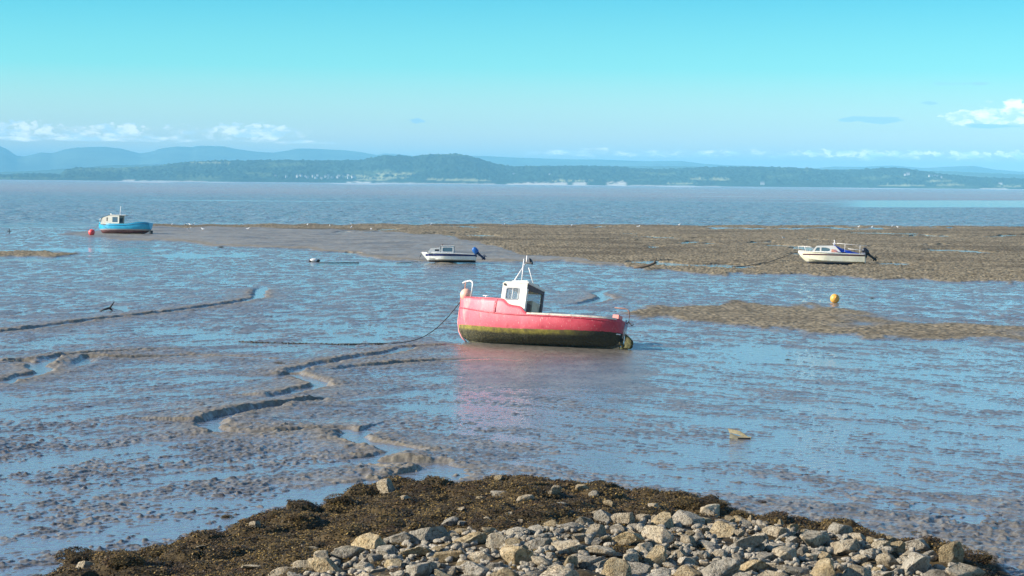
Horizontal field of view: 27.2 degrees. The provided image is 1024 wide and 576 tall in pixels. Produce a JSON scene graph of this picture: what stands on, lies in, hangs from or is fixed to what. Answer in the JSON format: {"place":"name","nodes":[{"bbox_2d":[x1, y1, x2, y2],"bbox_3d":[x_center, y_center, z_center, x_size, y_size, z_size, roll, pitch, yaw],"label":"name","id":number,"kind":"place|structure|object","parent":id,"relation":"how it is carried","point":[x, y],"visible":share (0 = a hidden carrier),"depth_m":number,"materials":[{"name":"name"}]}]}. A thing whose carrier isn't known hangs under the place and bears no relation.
{"place":"outdoors","nodes":[
{"label":"outdoors","id":0,"kind":"place"},
{"bbox_2d":[0,223,1023,575],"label":"mudflat","id":1,"kind":"structure","parent":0,"point":[308,423],"depth_m":71.31,"materials":[{"name":"soil"}]},
{"bbox_2d":[54,546,94,562],"bbox_3d":[-6.809,4.185,33.117,0.721,0.295,0.747,0,3,-8],"label":"weed clump","id":2,"kind":"object","parent":1,"relation":"on","point":[69,552],"visible":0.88,"depth_m":33.03,"materials":[{"name":"plant"}]},
{"bbox_2d":[75,561,92,568],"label":"rock","id":3,"kind":"object","parent":1,"relation":"on","point":[84,564],"visible":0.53,"depth_m":32.14,"materials":[{"name":"beige stone"}]},
{"bbox_2d":[104,551,143,566],"bbox_3d":[-5.759,4.033,31.445,0.627,0.241,0.524,-2,4,-37],"label":"weed clump","id":4,"kind":"object","parent":1,"relation":"on","point":[121,560],"visible":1,"depth_m":31.33,"materials":[{"name":"plant"}]},
{"bbox_2d":[99,206,152,233],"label":"cabin boat","id":5,"kind":"object","parent":1,"relation":"on","point":[110,223],"visible":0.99,"depth_m":233.63,"materials":[{"name":"blue paint"}]},
{"bbox_2d":[138,544,171,557],"bbox_3d":[-5.586,4.153,33.248,0.674,0.272,0.823,-1,3,-22],"label":"weed clump","id":6,"kind":"object","parent":1,"relation":"on","point":[152,552],"visible":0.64,"depth_m":33.13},
{"bbox_2d":[268,566,294,575],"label":"rock","id":7,"kind":"object","parent":1,"relation":"on","point":[279,570],"visible":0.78,"depth_m":30.17,"materials":[{"name":"beige stone"}]},
{"bbox_2d":[290,560,314,570],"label":"rock","id":8,"kind":"object","parent":1,"relation":"on","point":[304,564],"visible":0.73,"depth_m":30.41,"materials":[{"name":"beige stone"}]},
{"bbox_2d":[238,341,382,344],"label":"mooring chain","id":9,"kind":"object","parent":1,"relation":"on","point":[308,343],"visible":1,"depth_m":79.38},
{"bbox_2d":[313,550,329,558],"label":"rock","id":10,"kind":"object","parent":1,"relation":"on","point":[321,553],"visible":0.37,"depth_m":31.06,"materials":[{"name":"beige stone"}]},
{"bbox_2d":[308,557,343,572],"bbox_3d":[-2.661,4.029,30.424,0.584,0.355,0.391,1,3,11],"label":"rock","id":11,"kind":"object","parent":1,"relation":"on","point":[321,564],"visible":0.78,"depth_m":30.30,"materials":[{"name":"stone"}]},
{"bbox_2d":[322,493,354,503],"bbox_3d":[-3.116,3.801,38.151,0.540,0.213,0.520,3,4,38],"label":"weed clump","id":12,"kind":"object","parent":1,"relation":"on","point":[336,499],"visible":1,"depth_m":38.09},
{"bbox_2d":[330,545,365,559],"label":"rock","id":13,"kind":"object","parent":1,"relation":"on","point":[344,552],"visible":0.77,"depth_m":31.47,"materials":[{"name":"grey stone"}]},
{"bbox_2d":[350,562,374,574],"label":"rock","id":14,"kind":"object","parent":1,"relation":"on","point":[362,565],"visible":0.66,"depth_m":30.24,"materials":[{"name":"beige stone"}]},
{"bbox_2d":[351,532,385,550],"bbox_3d":[-2.209,3.904,32.488,0.567,0.318,0.387,3,4,42],"label":"rock","id":15,"kind":"object","parent":1,"relation":"on","point":[368,541],"visible":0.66,"depth_m":32.34,"materials":[{"name":"stone"}]},
{"bbox_2d":[366,553,382,562],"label":"rock","id":16,"kind":"object","parent":1,"relation":"on","point":[371,557],"visible":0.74,"depth_m":31.14,"materials":[{"name":"grey stone"}]},
{"bbox_2d":[376,478,395,492],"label":"rock","id":17,"kind":"object","parent":1,"relation":"on","point":[384,485],"visible":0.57,"depth_m":40.04,"materials":[{"name":"beige stone"}]},
{"bbox_2d":[376,545,395,555],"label":"rock","id":18,"kind":"object","parent":1,"relation":"on","point":[383,550],"visible":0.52,"depth_m":31.56,"materials":[{"name":"grey stone"}]},
{"bbox_2d":[384,559,401,567],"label":"rock","id":19,"kind":"object","parent":1,"relation":"on","point":[392,562],"visible":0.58,"depth_m":30.46,"materials":[{"name":"stone"}]},
{"bbox_2d":[383,531,415,544],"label":"rock","id":20,"kind":"object","parent":1,"relation":"on","point":[401,537],"visible":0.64,"depth_m":32.88,"materials":[{"name":"grey stone"}]},
{"bbox_2d":[398,546,432,555],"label":"rock","id":21,"kind":"object","parent":1,"relation":"on","point":[420,550],"visible":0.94,"depth_m":31.43,"materials":[{"name":"stone"}]},
{"bbox_2d":[404,562,437,575],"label":"rock","id":22,"kind":"object","parent":1,"relation":"on","point":[423,569],"visible":0.94,"depth_m":29.20,"materials":[{"name":"grey stone"}]},
{"bbox_2d":[409,526,447,543],"bbox_3d":[-1.324,3.902,33.206,0.681,0.298,0.453,8,-21,-31],"label":"rock","id":23,"kind":"object","parent":1,"relation":"on","point":[430,534],"visible":0.69,"depth_m":33.02,"materials":[{"name":"grey stone"}]},
{"bbox_2d":[434,550,464,561],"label":"rock","id":24,"kind":"object","parent":1,"relation":"on","point":[441,556],"visible":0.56,"depth_m":30.88,"materials":[{"name":"stone"}]},
{"bbox_2d":[441,516,458,526],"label":"rock","id":25,"kind":"object","parent":1,"relation":"on","point":[449,521],"visible":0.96,"depth_m":34.92,"materials":[{"name":"grey stone"}]},
{"bbox_2d":[421,244,486,262],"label":"motor boat","id":26,"kind":"object","parent":1,"relation":"on","point":[447,254],"visible":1,"depth_m":159.26,"materials":[{"name":"white plastic"}]},
{"bbox_2d":[453,531,487,543],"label":"rock","id":27,"kind":"object","parent":1,"relation":"on","point":[479,537],"visible":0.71,"depth_m":32.55,"materials":[{"name":"stone"}]},
{"bbox_2d":[465,560,488,575],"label":"rock","id":28,"kind":"object","parent":1,"relation":"on","point":[473,568],"visible":0.98,"depth_m":29.20,"materials":[{"name":"grey stone"}]},
{"bbox_2d":[467,551,494,562],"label":"rock","id":29,"kind":"object","parent":1,"relation":"on","point":[477,556],"visible":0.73,"depth_m":30.51,"materials":[{"name":"beige stone"}]},
{"bbox_2d":[485,562,503,569],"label":"rock","id":30,"kind":"object","parent":1,"relation":"on","point":[491,565],"visible":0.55,"depth_m":29.66,"materials":[{"name":"grey stone"}]},
{"bbox_2d":[486,532,507,547],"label":"rock","id":31,"kind":"object","parent":1,"relation":"on","point":[495,540],"visible":0.73,"depth_m":31.89,"materials":[{"name":"beige stone"}]},
{"bbox_2d":[487,567,519,575],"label":"rock","id":32,"kind":"object","parent":1,"relation":"on","point":[506,571],"visible":1,"depth_m":28.06,"materials":[{"name":"stone"}]},
{"bbox_2d":[505,537,520,544],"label":"rock","id":33,"kind":"object","parent":1,"relation":"on","point":[512,541],"visible":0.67,"depth_m":31.77,"materials":[{"name":"stone"}]},
{"bbox_2d":[500,544,534,565],"bbox_3d":[0.045,3.828,30.295,0.492,0.322,0.604,3,-4,-25],"label":"rock","id":34,"kind":"object","parent":1,"relation":"on","point":[515,555],"visible":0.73,"depth_m":30.06,"materials":[{"name":"stone"}]},
{"bbox_2d":[39,473,997,575],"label":"seaweed","id":35,"kind":"object","parent":1,"relation":"on","point":[327,544],"visible":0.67,"depth_m":35.47,"materials":[{"name":"plant"}]},
{"bbox_2d":[508,527,533,533],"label":"rock","id":36,"kind":"object","parent":1,"relation":"on","point":[515,529],"visible":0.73,"depth_m":32.99,"materials":[{"name":"grey stone"}]},
{"bbox_2d":[516,494,533,502],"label":"rock","id":37,"kind":"object","parent":1,"relation":"on","point":[527,497],"visible":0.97,"depth_m":37.35,"materials":[{"name":"beige stone"}]},
{"bbox_2d":[524,537,552,550],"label":"rock","id":38,"kind":"object","parent":1,"relation":"on","point":[536,543],"visible":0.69,"depth_m":31.33,"materials":[{"name":"grey stone"}]},
{"bbox_2d":[531,556,551,565],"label":"rock","id":39,"kind":"object","parent":1,"relation":"on","point":[538,560],"visible":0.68,"depth_m":29.80,"materials":[{"name":"beige stone"}]},
{"bbox_2d":[547,485,561,493],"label":"rock","id":40,"kind":"object","parent":1,"relation":"on","point":[554,489],"visible":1,"depth_m":38.40,"materials":[{"name":"beige stone"}]},
{"bbox_2d":[540,564,578,575],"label":"rock","id":41,"kind":"object","parent":1,"relation":"on","point":[557,570],"visible":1,"depth_m":27.84,"materials":[{"name":"beige stone"}]},
{"bbox_2d":[550,540,580,553],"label":"rock","id":42,"kind":"object","parent":1,"relation":"on","point":[569,546],"visible":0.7,"depth_m":31.26,"materials":[{"name":"beige stone"}]},
{"bbox_2d":[556,522,580,530],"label":"rock","id":43,"kind":"object","parent":1,"relation":"on","point":[574,525],"visible":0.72,"depth_m":33.99,"materials":[{"name":"grey stone"}]},
{"bbox_2d":[563,555,577,567],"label":"rock","id":44,"kind":"object","parent":1,"relation":"on","point":[572,559],"visible":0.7,"depth_m":29.80,"materials":[{"name":"stone"}]},
{"bbox_2d":[572,533,586,541],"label":"rock","id":45,"kind":"object","parent":1,"relation":"on","point":[579,537],"visible":0.69,"depth_m":32.47,"materials":[{"name":"beige stone"}]},
{"bbox_2d":[575,516,593,524],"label":"rock","id":46,"kind":"object","parent":1,"relation":"on","point":[580,519],"visible":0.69,"depth_m":34.59,"materials":[{"name":"grey stone"}]},
{"bbox_2d":[577,556,600,568],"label":"rock","id":47,"kind":"object","parent":1,"relation":"on","point":[584,562],"visible":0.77,"depth_m":29.96,"materials":[{"name":"grey stone"}]},
{"bbox_2d":[585,524,605,536],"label":"rock","id":48,"kind":"object","parent":1,"relation":"on","point":[599,530],"visible":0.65,"depth_m":33.52,"materials":[{"name":"beige stone"}]},
{"bbox_2d":[587,558,608,570],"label":"rock","id":49,"kind":"object","parent":1,"relation":"on","point":[599,564],"visible":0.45,"depth_m":29.88,"materials":[{"name":"grey stone"}]},
{"bbox_2d":[584,545,615,556],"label":"rock","id":50,"kind":"object","parent":1,"relation":"on","point":[598,550],"visible":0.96,"depth_m":31.24,"materials":[{"name":"beige stone"}]},
{"bbox_2d":[593,509,611,522],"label":"rock","id":51,"kind":"object","parent":1,"relation":"on","point":[601,515],"visible":0.76,"depth_m":35.31,"materials":[{"name":"grey stone"}]},
{"bbox_2d":[600,558,631,575],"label":"rock","id":52,"kind":"object","parent":1,"relation":"on","point":[616,567],"visible":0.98,"depth_m":29.20,"materials":[{"name":"stone"}]},
{"bbox_2d":[610,512,634,524],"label":"rock","id":53,"kind":"object","parent":1,"relation":"on","point":[628,518],"visible":0.91,"depth_m":35.19,"materials":[{"name":"beige stone"}]},
{"bbox_2d":[293,517,955,575],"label":"stones","id":54,"kind":"object","parent":1,"relation":"on","point":[736,552],"visible":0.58,"depth_m":32.17,"materials":[{"name":"grey stone"}]},
{"bbox_2d":[610,532,644,545],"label":"rock","id":55,"kind":"object","parent":1,"relation":"on","point":[624,538],"visible":0.86,"depth_m":32.31,"materials":[{"name":"stone"}]},
{"bbox_2d":[623,552,638,561],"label":"rock","id":56,"kind":"object","parent":1,"relation":"on","point":[631,557],"visible":0.62,"depth_m":30.73,"materials":[{"name":"beige stone"}]},
{"bbox_2d":[629,562,651,574],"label":"rock","id":57,"kind":"object","parent":1,"relation":"on","point":[639,568],"visible":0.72,"depth_m":29.65,"materials":[{"name":"grey stone"}]},
{"bbox_2d":[637,542,652,551],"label":"rock","id":58,"kind":"object","parent":1,"relation":"on","point":[647,546],"visible":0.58,"depth_m":31.93,"materials":[{"name":"beige stone"}]},
{"bbox_2d":[644,545,665,566],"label":"rock","id":59,"kind":"object","parent":1,"relation":"on","point":[656,554],"visible":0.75,"depth_m":30.92,"materials":[{"name":"stone"}]},
{"bbox_2d":[641,525,675,544],"bbox_3d":[2.313,3.883,33.121,0.441,0.308,0.681,-9,26,-24],"label":"rock","id":60,"kind":"object","parent":1,"relation":"on","point":[659,534],"visible":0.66,"depth_m":33.00,"materials":[{"name":"beige stone"}]},
{"bbox_2d":[646,567,670,575],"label":"rock","id":61,"kind":"object","parent":1,"relation":"on","point":[664,571],"visible":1,"depth_m":28.73,"materials":[{"name":"grey stone"}]},
{"bbox_2d":[651,511,674,528],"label":"rock","id":62,"kind":"object","parent":1,"relation":"on","point":[665,518],"visible":0.78,"depth_m":35.28,"materials":[{"name":"stone"}]},
{"bbox_2d":[671,548,687,558],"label":"rock","id":63,"kind":"object","parent":1,"relation":"on","point":[681,552],"visible":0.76,"depth_m":31.78,"materials":[{"name":"beige stone"}]},
{"bbox_2d":[670,565,701,575],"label":"rock","id":64,"kind":"object","parent":1,"relation":"on","point":[685,570],"visible":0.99,"depth_m":30.01,"materials":[{"name":"stone"}]},
{"bbox_2d":[673,495,701,508],"bbox_3d":[3.198,3.866,38.341,0.588,0.237,0.718,-1,3,-28],"label":"weed clump","id":65,"kind":"object","parent":1,"relation":"on","point":[687,501],"visible":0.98,"depth_m":38.23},
{"bbox_2d":[672,510,704,525],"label":"rock","id":66,"kind":"object","parent":1,"relation":"on","point":[683,517],"visible":0.69,"depth_m":35.87,"materials":[{"name":"grey stone"}]},
{"bbox_2d":[680,535,696,547],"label":"rock","id":67,"kind":"object","parent":1,"relation":"on","point":[687,539],"visible":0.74,"depth_m":32.77,"materials":[{"name":"beige stone"}]},
{"bbox_2d":[698,540,720,549],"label":"rock","id":68,"kind":"object","parent":1,"relation":"on","point":[705,544],"visible":0.73,"depth_m":32.73,"materials":[{"name":"grey stone"}]},
{"bbox_2d":[700,504,719,517],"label":"rock","id":69,"kind":"object","parent":1,"relation":"on","point":[711,509],"visible":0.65,"depth_m":37.64,"materials":[{"name":"beige stone"}]},
{"bbox_2d":[711,550,727,558],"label":"rock","id":70,"kind":"object","parent":1,"relation":"on","point":[720,553],"visible":0.76,"depth_m":32.05,"materials":[{"name":"beige stone"}]},
{"bbox_2d":[700,557,740,575],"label":"rock","id":71,"kind":"object","parent":1,"relation":"on","point":[728,566],"visible":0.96,"depth_m":29.93,"materials":[{"name":"grey stone"}]},
{"bbox_2d":[710,499,730,506],"bbox_3d":[3.741,3.888,38.194,0.402,0.158,0.388,2,3,32],"label":"weed clump","id":72,"kind":"object","parent":1,"relation":"on","point":[726,503],"visible":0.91,"depth_m":38.14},
{"bbox_2d":[709,521,735,537],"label":"rock","id":73,"kind":"object","parent":1,"relation":"on","point":[719,529],"visible":0.69,"depth_m":34.40,"materials":[{"name":"stone"}]},
{"bbox_2d":[729,535,767,550],"bbox_3d":[3.665,4.007,32.924,0.698,0.283,0.437,-16,-11,0],"label":"rock","id":74,"kind":"object","parent":1,"relation":"on","point":[753,542],"visible":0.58,"depth_m":32.79,"materials":[{"name":"grey stone"}]},
{"bbox_2d":[739,559,768,571],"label":"rock","id":75,"kind":"object","parent":1,"relation":"on","point":[754,565],"visible":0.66,"depth_m":31.11,"materials":[{"name":"stone"}]},
{"bbox_2d":[755,552,776,561],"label":"rock","id":76,"kind":"object","parent":1,"relation":"on","point":[769,556],"visible":0.65,"depth_m":32.17,"materials":[{"name":"grey stone"}]},
{"bbox_2d":[756,570,788,575],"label":"rock","id":77,"kind":"object","parent":1,"relation":"on","point":[769,573],"visible":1,"depth_m":30.17,"materials":[{"name":"beige stone"}]},
{"bbox_2d":[762,525,786,537],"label":"rock","id":78,"kind":"object","parent":1,"relation":"on","point":[774,531],"visible":0.85,"depth_m":34.60,"materials":[{"name":"beige stone"}]},
{"bbox_2d":[772,545,796,560],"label":"rock","id":79,"kind":"object","parent":1,"relation":"on","point":[783,553],"visible":0.58,"depth_m":32.28,"materials":[{"name":"beige stone"}]},
{"bbox_2d":[775,565,809,575],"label":"rock","id":80,"kind":"object","parent":1,"relation":"on","point":[797,571],"visible":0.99,"depth_m":30.96,"materials":[{"name":"grey stone"}]},
{"bbox_2d":[800,530,828,547],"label":"rock","id":81,"kind":"object","parent":1,"relation":"on","point":[814,539],"visible":0.77,"depth_m":33.68,"materials":[{"name":"beige stone"}]},
{"bbox_2d":[810,558,835,575],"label":"rock","id":82,"kind":"object","parent":1,"relation":"on","point":[823,567],"visible":1,"depth_m":30.76,"materials":[{"name":"stone"}]},
{"bbox_2d":[798,240,877,264],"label":"cabin cruiser","id":83,"kind":"object","parent":1,"relation":"on","point":[828,254],"visible":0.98,"depth_m":164.01,"materials":[{"name":"white plastic"}]},
{"bbox_2d":[827,522,852,535],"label":"rock","id":84,"kind":"object","parent":1,"relation":"on","point":[835,528],"visible":0.56,"depth_m":35.38,"materials":[{"name":"grey stone"}]},
{"bbox_2d":[830,539,860,554],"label":"rock","id":85,"kind":"object","parent":1,"relation":"on","point":[845,547],"visible":0.94,"depth_m":33.38,"materials":[{"name":"beige stone"}]},
{"bbox_2d":[842,564,871,575],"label":"rock","id":86,"kind":"object","parent":1,"relation":"on","point":[854,570],"visible":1,"depth_m":30.93,"materials":[{"name":"beige stone"}]},
{"bbox_2d":[848,533,865,540],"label":"rock","id":87,"kind":"object","parent":1,"relation":"on","point":[859,536],"visible":0.64,"depth_m":34.92,"materials":[{"name":"beige stone"}]},
{"bbox_2d":[851,554,867,562],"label":"rock","id":88,"kind":"object","parent":1,"relation":"on","point":[863,558],"visible":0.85,"depth_m":32.80,"materials":[{"name":"beige stone"}]},
{"bbox_2d":[871,540,889,548],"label":"rock","id":89,"kind":"object","parent":1,"relation":"on","point":[877,543],"visible":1,"depth_m":33.43,"materials":[{"name":"beige stone"}]},
{"bbox_2d":[874,571,893,575],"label":"rock","id":90,"kind":"object","parent":1,"relation":"on","point":[887,573],"visible":1,"depth_m":31.20,"materials":[{"name":"grey stone"}]},
{"bbox_2d":[875,553,898,566],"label":"rock","id":91,"kind":"object","parent":1,"relation":"on","point":[888,559],"visible":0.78,"depth_m":32.54,"materials":[{"name":"beige stone"}]},
{"bbox_2d":[889,541,904,552],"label":"rock","id":92,"kind":"object","parent":1,"relation":"on","point":[898,546],"visible":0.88,"depth_m":33.49,"materials":[{"name":"stone"}]},
{"bbox_2d":[902,552,930,573],"bbox_3d":[6.196,4.321,32.486,0.474,0.538,0.710,11,-5,2],"label":"rock","id":93,"kind":"object","parent":1,"relation":"on","point":[913,562],"visible":0.84,"depth_m":32.26,"materials":[{"name":"grey stone"}]},
{"bbox_2d":[905,538,930,550],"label":"rock","id":94,"kind":"object","parent":1,"relation":"on","point":[921,544],"visible":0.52,"depth_m":34.28,"materials":[{"name":"grey stone"}]},
{"bbox_2d":[922,569,947,575],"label":"rock","id":95,"kind":"object","parent":1,"relation":"on","point":[934,572],"visible":1,"depth_m":31.73,"materials":[{"name":"grey stone"}]},
{"bbox_2d":[938,541,963,564],"bbox_3d":[6.861,4.215,33.110,0.378,0.558,0.419,1,3,15],"label":"rock","id":96,"kind":"object","parent":1,"relation":"on","point":[953,552],"visible":0.77,"depth_m":32.93,"materials":[{"name":"stone"}]},
{"bbox_2d":[931,541,971,556],"bbox_3d":[7.045,4.214,33.971,0.741,0.303,0.768,3,3,35],"label":"weed clump","id":97,"kind":"object","parent":1,"relation":"on","point":[938,546],"visible":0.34,"depth_m":33.99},
{"bbox_2d":[945,562,985,575],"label":"rock","id":98,"kind":"object","parent":1,"relation":"on","point":[959,569],"visible":1,"depth_m":31.63,"materials":[{"name":"beige stone"}]},
{"bbox_2d":[964,550,998,565],"bbox_3d":[7.346,4.282,33.553,0.719,0.276,0.602,1,3,6],"label":"weed clump","id":99,"kind":"object","parent":1,"relation":"on","point":[984,558],"visible":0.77,"depth_m":33.47,"materials":[{"name":"plant"}]},
{"bbox_2d":[0,223,1023,575],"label":"pool water","id":100,"kind":"structure","parent":0,"point":[746,355],"depth_m":57.10,"materials":[{"name":"blue liquid"}]},
{"bbox_2d":[457,256,633,349],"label":"fishing boat","id":101,"kind":"object","parent":100,"relation":"on","point":[513,314],"visible":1,"depth_m":79.13,"materials":[{"name":"red paint"}]},
{"bbox_2d":[340,302,459,343],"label":"mooring rope","id":102,"kind":"object","parent":101,"relation":"attached to","point":[406,341],"visible":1,"depth_m":80.20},
{"bbox_2d":[460,289,470,299],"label":"fender buoy","id":103,"kind":"object","parent":101,"relation":"on","point":[465,293],"visible":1,"depth_m":81.13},
{"bbox_2d":[728,429,750,438],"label":"wrecked boards","id":104,"kind":"object","parent":100,"relation":"on","point":[742,436],"visible":1,"depth_m":51.10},
{"bbox_2d":[0,180,1023,229],"bbox_3d":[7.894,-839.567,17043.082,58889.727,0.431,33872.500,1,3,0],"label":"sea","id":105,"kind":"structure","parent":0,"point":[35,203],"depth_m":585.42,"materials":[{"name":"liquid"}]},
{"bbox_2d":[0,153,1023,188],"bbox_3d":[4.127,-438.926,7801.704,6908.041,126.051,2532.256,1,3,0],"label":"wooded hills","id":106,"kind":"structure","parent":0,"point":[449,168],"depth_m":7344.66,"materials":[{"name":"green plant"}]},
{"bbox_2d":[0,146,1023,174],"bbox_3d":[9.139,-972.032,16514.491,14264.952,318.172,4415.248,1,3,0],"label":"distant fells","id":107,"kind":"structure","parent":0,"point":[78,157],"depth_m":16647.07,"materials":[{"name":"blue plant"}]},
{"bbox_2d":[0,164,1023,178],"bbox_3d":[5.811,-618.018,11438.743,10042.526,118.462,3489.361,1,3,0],"label":"hills","id":108,"kind":"structure","parent":0,"point":[976,174],"depth_m":11523.52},
{"bbox_2d":[0,0,1023,171],"label":"sky","id":109,"kind":"structure","parent":0,"point":[766,83],"materials":[{"name":"blue"}]},
{"bbox_2d":[48,180,1023,189],"bbox_3d":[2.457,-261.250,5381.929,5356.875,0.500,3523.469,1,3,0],"label":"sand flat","id":110,"kind":"structure","parent":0,"point":[499,184],"depth_m":6127.53,"materials":[{"name":"sand"}]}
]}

